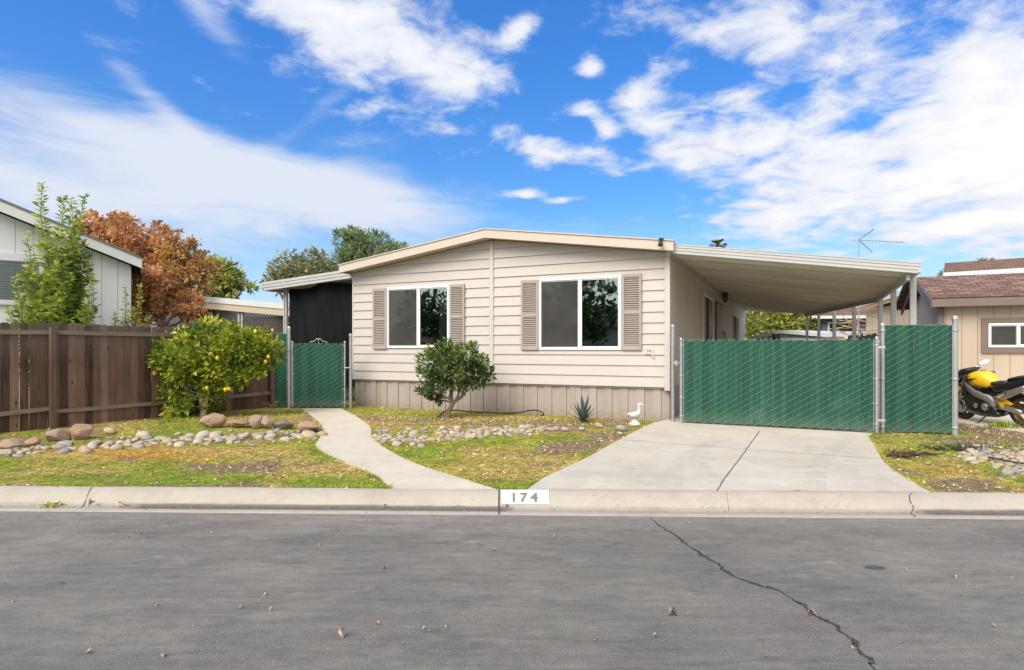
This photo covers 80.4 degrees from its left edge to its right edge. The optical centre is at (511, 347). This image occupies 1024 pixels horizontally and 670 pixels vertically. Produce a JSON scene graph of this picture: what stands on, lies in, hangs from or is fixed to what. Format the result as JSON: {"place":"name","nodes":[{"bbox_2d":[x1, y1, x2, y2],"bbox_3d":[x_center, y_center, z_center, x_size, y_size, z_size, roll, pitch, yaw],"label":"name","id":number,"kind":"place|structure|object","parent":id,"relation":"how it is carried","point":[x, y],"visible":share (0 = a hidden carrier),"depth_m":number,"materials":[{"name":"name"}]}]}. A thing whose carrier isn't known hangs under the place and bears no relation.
{"place":"outdoors","nodes":[
{"label":"outdoors","id":0,"kind":"place"},
{"bbox_2d":[261,399,280,407],"bbox_3d":[-5.463,1.213,13.907,0.988,0.337,0.582,0,0,0],"label":"fern","id":1,"kind":"object","parent":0,"point":[273,403],"visible":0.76,"depth_m":13.93,"materials":[{"name":"green plant"}]},
{"bbox_2d":[301,408,500,489],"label":"path","id":2,"kind":"structure","parent":0,"point":[347,439],"depth_m":8.03,"materials":[{"name":"concrete"}]},
{"bbox_2d":[0,511,1023,669],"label":"road","id":3,"kind":"structure","parent":0,"point":[853,582],"depth_m":3.97,"materials":[{"name":"asphalt"}]},
{"bbox_2d":[338,628,344,639],"bbox_3d":[-0.939,1.569,3.342,0.032,0.048,0.074,-27,27,19],"label":"fallen leaf","id":4,"kind":"object","parent":3,"relation":"on","point":[340,632],"visible":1,"depth_m":3.34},
{"bbox_2d":[27,497,1023,545],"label":"gutter debris","id":5,"kind":"object","parent":3,"relation":"on","point":[441,520],"visible":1,"depth_m":5.96,"materials":[{"name":"plant"}]},
{"bbox_2d":[0,371,1023,492],"bbox_3d":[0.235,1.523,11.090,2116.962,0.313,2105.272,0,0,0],"label":"ground","id":6,"kind":"structure","parent":0,"point":[71,472],"depth_m":8.20,"materials":[{"name":"plant"}]},
{"bbox_2d":[0,449,15,455],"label":"river stone","id":7,"kind":"object","parent":6,"relation":"on","point":[6,452],"visible":0.77,"depth_m":8.21,"materials":[{"name":"stone"}]},
{"bbox_2d":[0,438,21,448],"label":"boulder","id":8,"kind":"object","parent":6,"relation":"on","point":[8,443],"visible":0.94,"depth_m":8.71,"materials":[{"name":"stone"}]},
{"bbox_2d":[12,454,24,457],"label":"river stone","id":9,"kind":"object","parent":6,"relation":"on","point":[17,455],"visible":0.83,"depth_m":8.10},
{"bbox_2d":[22,448,32,452],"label":"river stone","id":10,"kind":"object","parent":6,"relation":"on","point":[26,450],"visible":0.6,"depth_m":8.47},
{"bbox_2d":[24,437,40,446],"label":"boulder","id":11,"kind":"object","parent":6,"relation":"on","point":[33,441],"visible":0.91,"depth_m":8.85,"materials":[{"name":"stone"}]},
{"bbox_2d":[3,182,101,416],"bbox_3d":[-9.314,-0.967,12.237,2.218,4.746,1.049,0,0,0],"label":"citrus tree","id":12,"kind":"object","parent":6,"relation":"on","point":[55,303],"visible":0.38,"depth_m":12.11,"materials":[{"name":"green plant"}]},
{"bbox_2d":[45,428,70,441],"bbox_3d":[-7.010,1.353,9.292,0.357,0.219,0.276,0,0,3],"label":"boulder","id":13,"kind":"object","parent":6,"relation":"on","point":[56,435],"visible":0.91,"depth_m":9.24,"materials":[{"name":"stone"}]},
{"bbox_2d":[51,444,67,449],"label":"river stone","id":14,"kind":"object","parent":6,"relation":"on","point":[57,446],"visible":0.72,"depth_m":8.69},
{"bbox_2d":[57,448,70,453],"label":"river stone","id":15,"kind":"object","parent":6,"relation":"on","point":[63,450],"visible":0.85,"depth_m":8.40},
{"bbox_2d":[57,440,73,443],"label":"river stone","id":16,"kind":"object","parent":6,"relation":"on","point":[66,442],"visible":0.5,"depth_m":8.91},
{"bbox_2d":[0,198,142,409],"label":"neighbour house","id":17,"kind":"structure","parent":6,"relation":"on","point":[114,267],"depth_m":13.06,"materials":[{"name":"white painted siding"},{"name":"white trim"},{"name":"glass"}]},
{"bbox_2d":[0,252,44,304],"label":"window","id":18,"kind":"structure","parent":17,"relation":"in","point":[3,256],"depth_m":12.64,"materials":[{"name":"grey glass"}]},
{"bbox_2d":[68,424,93,439],"bbox_3d":[-6.743,1.317,9.477,0.360,0.262,0.272,0,0,30],"label":"boulder","id":19,"kind":"object","parent":6,"relation":"on","point":[80,431],"visible":0.95,"depth_m":9.38,"materials":[{"name":"stone"}]},
{"bbox_2d":[80,447,92,453],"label":"river stone","id":20,"kind":"object","parent":6,"relation":"on","point":[84,450],"visible":0.8,"depth_m":8.39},
{"bbox_2d":[104,427,115,433],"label":"garden stone","id":21,"kind":"object","parent":6,"relation":"on","point":[109,430],"visible":0.99,"depth_m":9.89,"materials":[{"name":"stone"}]},
{"bbox_2d":[109,444,123,449],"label":"river stone","id":22,"kind":"object","parent":6,"relation":"on","point":[117,447],"visible":0.8,"depth_m":8.60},
{"bbox_2d":[110,287,131,325],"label":"citrus sapling","id":23,"kind":"object","parent":6,"relation":"on","point":[116,314],"visible":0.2,"depth_m":12.62,"materials":[{"name":"green plant"}]},
{"bbox_2d":[131,437,140,441],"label":"river stone","id":24,"kind":"object","parent":6,"relation":"on","point":[134,439],"visible":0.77,"depth_m":9.28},
{"bbox_2d":[122,283,152,370],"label":"citrus sapling","id":25,"kind":"object","parent":6,"relation":"on","point":[136,318],"visible":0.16,"depth_m":12.63,"materials":[{"name":"green plant"}]},
{"bbox_2d":[0,322,274,433],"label":"wood fence","id":26,"kind":"object","parent":6,"relation":"on","point":[71,374],"visible":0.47,"depth_m":10.92,"materials":[{"name":"wood"}]},
{"bbox_2d":[132,443,143,448],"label":"river stone","id":27,"kind":"object","parent":6,"relation":"on","point":[137,445],"visible":0.85,"depth_m":8.74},
{"bbox_2d":[73,208,211,322],"bbox_3d":[-11.635,-1.421,19.032,3.951,5.861,3.122,0,0,23],"label":"maple tree","id":28,"kind":"object","parent":6,"relation":"on","point":[146,247],"visible":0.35,"depth_m":18.45,"materials":[{"name":"orange plant"}]},
{"bbox_2d":[135,431,151,436],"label":"river stone","id":29,"kind":"object","parent":6,"relation":"on","point":[142,433],"visible":0.61,"depth_m":9.61,"materials":[{"name":"stone"}]},
{"bbox_2d":[141,436,152,439],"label":"river stone","id":30,"kind":"object","parent":6,"relation":"on","point":[146,437],"visible":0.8,"depth_m":9.47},
{"bbox_2d":[138,320,169,327],"bbox_3d":[-8.027,-0.517,13.302,1.008,0.192,0.515,0,0,0],"label":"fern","id":31,"kind":"object","parent":6,"relation":"on","point":[154,323],"visible":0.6,"depth_m":13.35,"materials":[{"name":"green plant"}]},
{"bbox_2d":[162,438,172,443],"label":"river stone","id":32,"kind":"object","parent":6,"relation":"on","point":[166,441],"visible":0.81,"depth_m":9.14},
{"bbox_2d":[131,263,210,326],"bbox_3d":[-8.708,-0.338,15.187,2.130,3.656,1.520,0,0,0],"label":"weeping maple","id":33,"kind":"object","parent":6,"relation":"on","point":[154,281],"visible":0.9,"depth_m":15.05,"materials":[{"name":"orange plant"}]},
{"bbox_2d":[146,415,202,424],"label":"weeds","id":34,"kind":"object","parent":6,"relation":"on","point":[180,419],"visible":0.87,"depth_m":11.35,"materials":[{"name":"green plant"}]},
{"bbox_2d":[174,441,185,446],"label":"river stone","id":35,"kind":"object","parent":6,"relation":"on","point":[179,443],"visible":0.84,"depth_m":8.90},
{"bbox_2d":[144,228,225,325],"bbox_3d":[-10.081,-1.095,18.443,2.401,5.198,1.960,0,0,0],"label":"maple tree","id":36,"kind":"object","parent":6,"relation":"on","point":[195,270],"visible":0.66,"depth_m":18.29,"materials":[{"name":"orange plant"}]},
{"bbox_2d":[184,433,195,437],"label":"river stone","id":37,"kind":"object","parent":6,"relation":"on","point":[191,435],"visible":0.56,"depth_m":9.52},
{"bbox_2d":[193,438,202,443],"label":"river stone","id":38,"kind":"object","parent":6,"relation":"on","point":[197,440],"visible":0.84,"depth_m":9.16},
{"bbox_2d":[195,430,209,437],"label":"river stone","id":39,"kind":"object","parent":6,"relation":"on","point":[205,433],"visible":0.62,"depth_m":9.56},
{"bbox_2d":[199,413,225,427],"bbox_3d":[-5.232,1.283,10.590,0.449,0.272,0.329,2,4,9],"label":"boulder","id":40,"kind":"object","parent":6,"relation":"on","point":[214,420],"visible":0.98,"depth_m":10.50,"materials":[{"name":"stone"}]},
{"bbox_2d":[208,431,221,437],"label":"river stone","id":41,"kind":"object","parent":6,"relation":"on","point":[213,434],"visible":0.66,"depth_m":9.61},
{"bbox_2d":[145,314,288,419],"bbox_3d":[-5.808,0.393,12.037,2.630,2.165,1.382,0,0,0],"label":"lemon tree","id":42,"kind":"object","parent":6,"relation":"on","point":[219,359],"visible":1,"depth_m":11.87,"materials":[{"name":"green plant"}]},
{"bbox_2d":[188,251,259,328],"bbox_3d":[-11.915,-1.196,23.867,3.441,5.427,2.564,0,0,13],"label":"yellowing tree","id":43,"kind":"object","parent":6,"relation":"on","point":[232,277],"visible":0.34,"depth_m":23.76,"materials":[{"name":"green plant"}]},
{"bbox_2d":[229,436,239,441],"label":"river stone","id":44,"kind":"object","parent":6,"relation":"on","point":[234,438],"visible":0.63,"depth_m":9.25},
{"bbox_2d":[227,419,249,426],"bbox_3d":[-4.781,1.315,10.595,0.383,0.141,0.275,0,0,32],"label":"boulder","id":45,"kind":"object","parent":6,"relation":"on","point":[237,422],"visible":0.98,"depth_m":10.51,"materials":[{"name":"stone"}]},
{"bbox_2d":[248,415,261,428],"bbox_3d":[-4.427,1.289,10.482,0.232,0.262,0.219,3,2,5],"label":"boulder","id":46,"kind":"object","parent":6,"relation":"on","point":[254,421],"visible":0.9,"depth_m":10.42,"materials":[{"name":"stone"}]},
{"bbox_2d":[155,296,354,394],"bbox_3d":[-10.071,-0.177,21.898,10.946,3.154,6.025,0,0,19],"label":"neighbour carport","id":47,"kind":"object","parent":6,"relation":"on","point":[255,314],"visible":0.23,"depth_m":18.18,"materials":[{"name":"metal"}]},
{"bbox_2d":[255,435,263,439],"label":"river stone","id":48,"kind":"object","parent":6,"relation":"on","point":[258,437],"visible":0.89,"depth_m":9.45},
{"bbox_2d":[261,415,276,428],"bbox_3d":[-4.206,1.281,10.465,0.293,0.242,0.213,0,0,-7],"label":"boulder","id":49,"kind":"object","parent":6,"relation":"on","point":[267,421],"visible":0.9,"depth_m":10.42,"materials":[{"name":"stone"}]},
{"bbox_2d":[265,433,276,437],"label":"river stone","id":50,"kind":"object","parent":6,"relation":"on","point":[273,435],"visible":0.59,"depth_m":9.57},
{"bbox_2d":[271,326,290,408],"bbox_3d":[-5.324,0.489,13.963,0.674,1.981,0.092,0,0,33],"label":"chain link fence","id":51,"kind":"object","parent":6,"relation":"on","point":[283,382],"visible":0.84,"depth_m":13.88,"materials":[{"name":"metal"}]},
{"bbox_2d":[274,419,293,429],"bbox_3d":[-3.900,1.315,10.396,0.328,0.188,0.245,1,-1,-6],"label":"boulder","id":52,"kind":"object","parent":6,"relation":"on","point":[282,424],"visible":0.98,"depth_m":10.33,"materials":[{"name":"stone"}]},
{"bbox_2d":[280,437,290,440],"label":"river stone","id":53,"kind":"object","parent":6,"relation":"on","point":[284,438],"visible":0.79,"depth_m":9.32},
{"bbox_2d":[259,245,338,303],"bbox_3d":[-12.857,-2.487,38.086,5.688,8.002,4.445,0,0,0],"label":"olive tree","id":54,"kind":"object","parent":6,"relation":"on","point":[302,265],"visible":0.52,"depth_m":37.09,"materials":[{"name":"green plant"}]},
{"bbox_2d":[261,271,351,333],"bbox_3d":[-3.238,-0.203,19.249,3.035,3.405,9.064,0,0,25],"label":"patio awning","id":55,"kind":"object","parent":6,"relation":"on","point":[283,286],"visible":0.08,"depth_m":15.43,"materials":[{"name":"metal"}]},
{"bbox_2d":[289,283,351,369],"bbox_3d":[-4.749,-0.546,15.294,2.370,2.193,0.209,0,0,25],"label":"shade cloth","id":56,"kind":"object","parent":55,"relation":"hanging from","point":[323,311],"visible":0.59,"depth_m":15.25,"materials":[{"name":"black"}]},
{"bbox_2d":[297,421,318,431],"bbox_3d":[-3.374,1.302,10.069,0.346,0.187,0.327,0,0,-11],"label":"boulder","id":57,"kind":"object","parent":6,"relation":"on","point":[307,425],"visible":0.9,"depth_m":9.96,"materials":[{"name":"stone"}]},
{"bbox_2d":[301,430,317,437],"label":"river stone","id":58,"kind":"object","parent":6,"relation":"on","point":[308,434],"visible":0.75,"depth_m":9.56,"materials":[{"name":"stone"}]},
{"bbox_2d":[317,431,327,436],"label":"garden stone","id":59,"kind":"object","parent":6,"relation":"on","point":[321,433],"visible":0.86,"depth_m":9.61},
{"bbox_2d":[349,333,351,407],"bbox_3d":[-3.678,0.548,13.811,0.077,1.765,0.075,0,0,0],"label":"gate post","id":60,"kind":"object","parent":6,"relation":"on","point":[350,370],"visible":0.91,"depth_m":13.78,"materials":[{"name":"metal"}]},
{"bbox_2d":[291,338,349,406],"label":"walk gate","id":61,"kind":"structure","parent":60,"relation":"attached to","point":[330,381],"depth_m":13.81,"materials":[{"name":"metal"}]},
{"bbox_2d":[324,223,409,270],"bbox_3d":[-7.752,-2.977,35.778,6.700,8.944,4.053,0,0,0],"label":"leafy tree","id":62,"kind":"object","parent":6,"relation":"on","point":[353,248],"visible":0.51,"depth_m":35.57,"materials":[{"name":"green plant"}]},
{"bbox_2d":[392,441,401,445],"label":"river stone","id":63,"kind":"object","parent":6,"relation":"on","point":[396,443],"visible":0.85,"depth_m":8.93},
{"bbox_2d":[412,337,496,417],"bbox_3d":[-1.112,0.627,11.879,1.659,1.727,1.133,0,0,0],"label":"camellia shrub","id":64,"kind":"object","parent":6,"relation":"on","point":[449,361],"visible":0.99,"depth_m":11.75,"materials":[{"name":"green plant"}]},
{"bbox_2d":[465,434,475,438],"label":"river stone","id":65,"kind":"object","parent":6,"relation":"on","point":[471,436],"visible":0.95,"depth_m":9.45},
{"bbox_2d":[436,410,543,418],"bbox_3d":[-0.415,1.319,12.559,2.138,0.125,1.517,0,0,0],"label":"garden hose","id":66,"kind":"object","parent":6,"relation":"on","point":[493,412],"visible":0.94,"depth_m":12.64,"materials":[{"name":"black rubber"}]},
{"bbox_2d":[0,486,1023,518],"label":"kerb","id":67,"kind":"structure","parent":6,"relation":"on","point":[695,503],"depth_m":6.17,"materials":[{"name":"concrete"}]},
{"bbox_2d":[40,501,66,508],"bbox_3d":[-4.659,1.593,6.157,0.276,0.111,0.156,0,0,-26],"label":"leaf sprig","id":68,"kind":"object","parent":67,"relation":"on","point":[50,505],"visible":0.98,"depth_m":6.13,"materials":[{"name":"plant"}]},
{"bbox_2d":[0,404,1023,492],"bbox_3d":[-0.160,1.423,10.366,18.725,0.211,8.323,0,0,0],"label":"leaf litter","id":69,"kind":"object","parent":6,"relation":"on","point":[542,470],"visible":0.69,"depth_m":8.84,"materials":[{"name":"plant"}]},
{"bbox_2d":[338,228,747,420],"bbox_3d":[3.663,-0.505,21.552,7.842,3.970,20.096,0,0,25],"label":"mobile home","id":70,"kind":"object","parent":6,"relation":"on","point":[554,323],"visible":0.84,"depth_m":12.60,"materials":[{"name":"beige"}]},
{"bbox_2d":[387,285,505,347],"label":"window","id":71,"kind":"structure","parent":70,"relation":"in","point":[416,315],"depth_m":13.67,"materials":[{"name":"white plastic"}]},
{"bbox_2d":[539,275,664,349],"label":"window","id":72,"kind":"structure","parent":70,"relation":"in","point":[576,313],"depth_m":12.05,"materials":[{"name":"white plastic"}]},
{"bbox_2d":[703,294,713,340],"bbox_3d":[5.347,-0.493,16.449,0.050,1.786,1.946,0,0,25],"label":"side window","id":73,"kind":"structure","parent":70,"relation":"in","point":[708,302],"depth_m":16.23,"materials":[{"name":"white plastic"}]},
{"bbox_2d":[715,301,724,340],"bbox_3d":[6.397,-0.345,18.596,0.136,2.090,1.695,0,0,25],"label":"door","id":74,"kind":"structure","parent":70,"relation":"in","point":[719,332],"depth_m":18.28,"materials":[{"name":"metal"}]},
{"bbox_2d":[733,314,738,357],"bbox_3d":[8.847,-0.446,23.955,0.050,1.692,2.276,0,0,25],"label":"side window","id":75,"kind":"structure","parent":70,"relation":"in","point":[735,318],"depth_m":24.36,"materials":[{"name":"white plastic"}]},
{"bbox_2d":[567,394,596,421],"bbox_3d":[1.333,1.102,11.286,0.622,0.534,0.634,0,0,22],"label":"agave","id":76,"kind":"object","parent":6,"relation":"on","point":[583,413],"visible":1,"depth_m":11.21,"materials":[{"name":"plant"}]},
{"bbox_2d":[594,422,602,427],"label":"garden stone","id":77,"kind":"object","parent":6,"relation":"on","point":[597,425],"visible":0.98,"depth_m":10.49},
{"bbox_2d":[615,425,626,431],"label":"garden stone","id":78,"kind":"object","parent":6,"relation":"on","point":[621,428],"visible":0.97,"depth_m":10.09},
{"bbox_2d":[627,403,643,424],"bbox_3d":[2.230,1.197,10.999,0.250,0.424,0.252,0,0,-25],"label":"duck statue","id":79,"kind":"object","parent":6,"relation":"on","point":[634,416],"visible":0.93,"depth_m":10.94,"materials":[{"name":"ceramic"}]},
{"bbox_2d":[670,324,674,421],"bbox_3d":[2.955,0.495,11.143,0.084,1.870,0.082,0,0,0],"label":"gate post","id":80,"kind":"object","parent":6,"relation":"on","point":[672,326],"visible":0.84,"depth_m":11.11,"materials":[{"name":"metal"}]},
{"bbox_2d":[710,238,727,247],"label":"palm tree","id":81,"kind":"object","parent":6,"relation":"on","point":[716,242],"visible":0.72,"depth_m":45.81,"materials":[{"name":"green plant"}]},
{"bbox_2d":[745,312,765,340],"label":"dark tree","id":82,"kind":"object","parent":6,"relation":"on","point":[753,332],"visible":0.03,"depth_m":36.28,"materials":[{"name":"green plant"}]},
{"bbox_2d":[745,310,828,339],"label":"hedge tree","id":83,"kind":"object","parent":6,"relation":"on","point":[768,322],"visible":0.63,"depth_m":33.17,"materials":[{"name":"green plant"}]},
{"bbox_2d":[667,244,920,410],"bbox_3d":[8.565,-0.209,18.628,4.045,3.419,18.482,0,0,25],"label":"carport","id":84,"kind":"object","parent":6,"relation":"on","point":[807,285],"visible":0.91,"depth_m":12.41,"materials":[{"name":"metal"}]},
{"bbox_2d":[747,330,866,384],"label":"outbuilding","id":85,"kind":"structure","parent":6,"relation":"on","point":[792,335],"depth_m":24.72,"materials":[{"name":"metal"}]},
{"bbox_2d":[809,313,877,379],"bbox_3d":[13.029,0.282,22.910,3.929,3.317,3.316,0,0,0],"label":"palm frond pile","id":86,"kind":"object","parent":6,"relation":"on","point":[839,338],"visible":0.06,"depth_m":22.73,"materials":[{"name":"beige plant"}]},
{"bbox_2d":[848,333,896,396],"bbox_3d":[11.638,0.511,19.575,0.060,1.977,2.850,0,0,1],"label":"board fence","id":87,"kind":"object","parent":6,"relation":"on","point":[868,336],"visible":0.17,"depth_m":19.61,"materials":[{"name":"grey"}]},
{"bbox_2d":[849,229,903,335],"bbox_3d":[13.166,-1.403,21.868,1.430,5.607,1.164,0,0,-9],"label":"tv antenna","id":88,"kind":"object","parent":6,"relation":"on","point":[858,239],"visible":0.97,"depth_m":21.99,"materials":[{"name":"metal"}]},
{"bbox_2d":[856,290,908,334],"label":"sand house","id":89,"kind":"structure","parent":6,"relation":"on","point":[902,319],"depth_m":23.32,"materials":[{"name":"brown"}]},
{"bbox_2d":[885,448,918,458],"bbox_3d":[5.131,1.448,8.008,0.367,0.260,0.365,0,0,0],"label":"dead leaf clump","id":90,"kind":"object","parent":6,"relation":"on","point":[901,454],"visible":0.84,"depth_m":8.04,"materials":[{"name":"plant"}]},
{"bbox_2d":[874,315,958,435],"bbox_3d":[6.612,0.482,9.922,1.281,2.032,0.105,0,0,7],"label":"chain link fence","id":91,"kind":"object","parent":6,"relation":"on","point":[910,379],"visible":0.97,"depth_m":9.92,"materials":[{"name":"metal"}]},
{"bbox_2d":[898,449,945,455],"bbox_3d":[5.479,1.416,8.131,0.625,0.081,0.226,0,0,0],"label":"dead branch","id":92,"kind":"object","parent":6,"relation":"on","point":[912,453],"visible":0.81,"depth_m":8.10,"materials":[{"name":"wood"}]},
{"bbox_2d":[913,441,1008,451],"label":"dark weeds","id":93,"kind":"object","parent":6,"relation":"on","point":[958,447],"visible":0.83,"depth_m":8.52,"materials":[{"name":"plant"}]},
{"bbox_2d":[967,448,979,453],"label":"pebble","id":94,"kind":"object","parent":6,"relation":"on","point":[971,451],"visible":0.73,"depth_m":8.29,"materials":[{"name":"stone"}]},
{"bbox_2d":[977,456,989,460],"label":"pebble","id":95,"kind":"object","parent":6,"relation":"on","point":[986,458],"visible":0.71,"depth_m":7.89,"materials":[{"name":"stone"}]},
{"bbox_2d":[976,256,994,260],"bbox_3d":[26.492,-1.815,34.047,1.239,6.604,1.234,0,0,36],"label":"treetop","id":96,"kind":"object","parent":6,"relation":"on","point":[979,259],"visible":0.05,"depth_m":33.77,"materials":[{"name":"green plant"}]},
{"bbox_2d":[988,457,1023,463],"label":"drip line","id":97,"kind":"object","parent":6,"relation":"on","point":[1006,460],"visible":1,"depth_m":7.65,"materials":[{"name":"plastic"}]},
{"bbox_2d":[1000,468,1014,474],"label":"pebble","id":98,"kind":"object","parent":6,"relation":"on","point":[1008,471],"visible":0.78,"depth_m":7.14,"materials":[{"name":"stone"}]},
{"bbox_2d":[992,440,1023,449],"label":"grass tuft","id":99,"kind":"object","parent":6,"relation":"on","point":[1004,445],"visible":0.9,"depth_m":8.88,"materials":[{"name":"green plant"}]},
{"bbox_2d":[1004,462,1015,465],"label":"pebble","id":100,"kind":"object","parent":6,"relation":"on","point":[1009,463],"visible":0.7,"depth_m":7.57,"materials":[{"name":"stone"}]},
{"bbox_2d":[0,0,1023,326],"label":"sky","id":101,"kind":"structure","parent":0,"point":[254,129],"materials":[{"name":"blue"}]},
{"bbox_2d":[527,382,929,491],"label":"driveway","id":102,"kind":"structure","parent":0,"point":[675,455],"depth_m":7.65,"materials":[{"name":"concrete"}]},
{"bbox_2d":[772,334,780,339],"bbox_3d":[9.152,0.455,21.000,0.220,1.889,0.220,0,0,0],"label":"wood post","id":103,"kind":"object","parent":102,"relation":"on","point":[776,336],"visible":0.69,"depth_m":20.91,"materials":[{"name":"brown wood"}]},
{"bbox_2d":[673,336,884,432],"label":"driveway gate","id":104,"kind":"structure","parent":102,"relation":"on","point":[710,381],"depth_m":10.29,"materials":[{"name":"metal"}]},
{"bbox_2d":[798,306,877,335],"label":"blue house","id":105,"kind":"structure","parent":0,"point":[845,313],"depth_m":32.70,"materials":[{"name":"grey"}]},
{"bbox_2d":[828,322,857,331],"bbox_3d":[17.844,-1.077,32.679,1.500,0.650,0.040,0,0,12],"label":"window","id":106,"kind":"structure","parent":105,"relation":"in","point":[839,327],"depth_m":32.67,"materials":[{"name":"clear glass"}]},
{"bbox_2d":[896,273,1023,409],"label":"tan house","id":107,"kind":"structure","parent":0,"point":[987,310],"depth_m":14.00,"materials":[{"name":"beige"}]},
{"bbox_2d":[988,323,1023,346],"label":"window","id":108,"kind":"structure","parent":107,"relation":"in","point":[999,334],"depth_m":13.75,"materials":[{"name":"white plastic"}]},
{"bbox_2d":[896,408,1023,432],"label":"pavement","id":109,"kind":"structure","parent":0,"point":[977,418],"depth_m":12.03,"materials":[{"name":"concrete"}]},
{"bbox_2d":[958,359,1023,426],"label":"motorcycle","id":110,"kind":"object","parent":109,"relation":"on","point":[984,392],"visible":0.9,"depth_m":11.56,"materials":[{"name":"metal"}]},
{"bbox_2d":[983,420,1023,429],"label":"grass tuft","id":111,"kind":"object","parent":109,"relation":"on","point":[1006,425],"visible":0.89,"depth_m":11.01,"materials":[{"name":"green plant"}]},
{"bbox_2d":[943,258,1023,275],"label":"brown roof house","id":112,"kind":"structure","parent":0,"point":[1004,266],"depth_m":23.05,"materials":[{"name":"paint"}]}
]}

